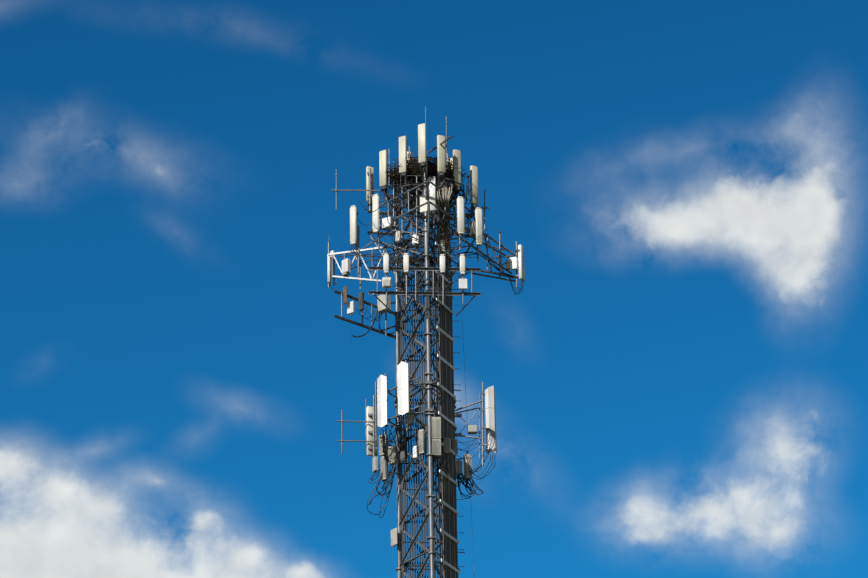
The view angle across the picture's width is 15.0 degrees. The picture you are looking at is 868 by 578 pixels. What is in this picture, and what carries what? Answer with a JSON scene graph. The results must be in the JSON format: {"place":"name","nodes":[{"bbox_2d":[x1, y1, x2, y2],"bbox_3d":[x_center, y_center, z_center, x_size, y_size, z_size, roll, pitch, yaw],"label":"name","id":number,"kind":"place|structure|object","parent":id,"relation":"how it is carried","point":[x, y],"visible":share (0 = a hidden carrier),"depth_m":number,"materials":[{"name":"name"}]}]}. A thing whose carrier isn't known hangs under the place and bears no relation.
{"place":"outdoors","nodes":[
{"label":"outdoors","id":0,"kind":"place"},
{"bbox_2d":[0,0,867,577],"label":"sky","id":1,"kind":"structure","parent":0,"point":[677,371],"materials":[{"name":"blue"}]},
{"label":"ground","id":2,"kind":"structure","parent":0,"visible":0},
{"bbox_2d":[328,106,518,577],"bbox_3d":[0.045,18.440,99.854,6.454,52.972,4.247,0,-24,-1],"label":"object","id":3,"kind":"object","parent":2,"relation":"on","point":[428,384],"visible":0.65,"depth_m":107.31,"materials":[{"name":"grey metal"}]},
{"bbox_2d":[327,194,482,456],"bbox_3d":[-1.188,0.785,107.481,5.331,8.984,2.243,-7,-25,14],"label":"antenna panels","id":4,"kind":"object","parent":3,"relation":"attached to","point":[423,209],"visible":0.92,"depth_m":108.75,"materials":[{"name":"white plastic"}]},
{"bbox_2d":[366,123,478,204],"bbox_3d":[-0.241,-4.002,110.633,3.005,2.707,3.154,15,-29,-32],"label":"panel antennas","id":5,"kind":"object","parent":3,"relation":"attached to","point":[422,158],"visible":0.75,"depth_m":109.75,"materials":[{"name":"white plastic"}]},
{"bbox_2d":[385,156,465,208],"bbox_3d":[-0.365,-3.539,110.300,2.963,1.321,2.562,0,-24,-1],"label":"osprey nest","id":6,"kind":"object","parent":3,"relation":"on","point":[413,165],"visible":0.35,"depth_m":109.74,"materials":[{"name":"brown wood"}]},
{"bbox_2d":[342,220,509,546],"bbox_3d":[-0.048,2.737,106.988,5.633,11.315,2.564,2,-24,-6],"label":"remote radio units","id":7,"kind":"object","parent":3,"relation":"attached to","point":[436,432],"visible":0.83,"depth_m":106.17},
{"bbox_2d":[330,176,524,458],"bbox_3d":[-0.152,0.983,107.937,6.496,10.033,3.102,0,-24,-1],"label":"panel antennas","id":8,"kind":"object","parent":3,"relation":"attached to","point":[516,263],"visible":0.88,"depth_m":106.99,"materials":[{"name":"white plastic"}]},
{"bbox_2d":[334,162,520,569],"bbox_3d":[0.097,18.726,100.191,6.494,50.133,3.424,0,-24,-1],"label":"steel rail connectors","id":9,"kind":"object","parent":3,"relation":"attached to","point":[362,302],"visible":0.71,"depth_m":107.86,"materials":[{"name":"grey metal"}]},
{"bbox_2d":[343,224,446,303],"bbox_3d":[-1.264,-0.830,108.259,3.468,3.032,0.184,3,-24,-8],"label":"rusty plates","id":10,"kind":"object","parent":9,"relation":"on","point":[444,229],"visible":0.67,"depth_m":108.86,"materials":[{"name":"brown metal"}]},
{"bbox_2d":[399,208,456,577],"bbox_3d":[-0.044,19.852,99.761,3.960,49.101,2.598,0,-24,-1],"label":"mast","id":11,"kind":"object","parent":3,"relation":"attached to","point":[414,386],"visible":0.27,"depth_m":106.69,"materials":[{"name":"grey metal"}]},
{"bbox_2d":[331,135,524,517],"bbox_3d":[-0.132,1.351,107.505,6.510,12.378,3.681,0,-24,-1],"label":"jumper cables","id":12,"kind":"object","parent":3,"relation":"attached to","point":[416,258],"visible":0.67,"depth_m":108.47,"materials":[{"name":"black rubber"}]},
{"bbox_2d":[436,178,455,577],"bbox_3d":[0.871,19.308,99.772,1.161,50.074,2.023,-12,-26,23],"label":"grey coax feeders","id":13,"kind":"object","parent":3,"relation":"attached to","point":[448,196],"visible":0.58,"depth_m":107.61,"materials":[{"name":"black rubber"}]},
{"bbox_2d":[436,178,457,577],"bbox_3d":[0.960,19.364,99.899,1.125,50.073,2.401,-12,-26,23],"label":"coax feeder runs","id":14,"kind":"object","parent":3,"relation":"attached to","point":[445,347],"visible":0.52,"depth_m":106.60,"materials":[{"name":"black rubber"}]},
{"bbox_2d":[435,214,459,573],"bbox_3d":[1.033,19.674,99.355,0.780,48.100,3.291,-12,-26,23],"label":"cable clamps","id":15,"kind":"object","parent":3,"relation":"attached to","point":[451,423],"visible":0.79,"depth_m":106.51,"materials":[{"name":"silver metal"}]}
]}

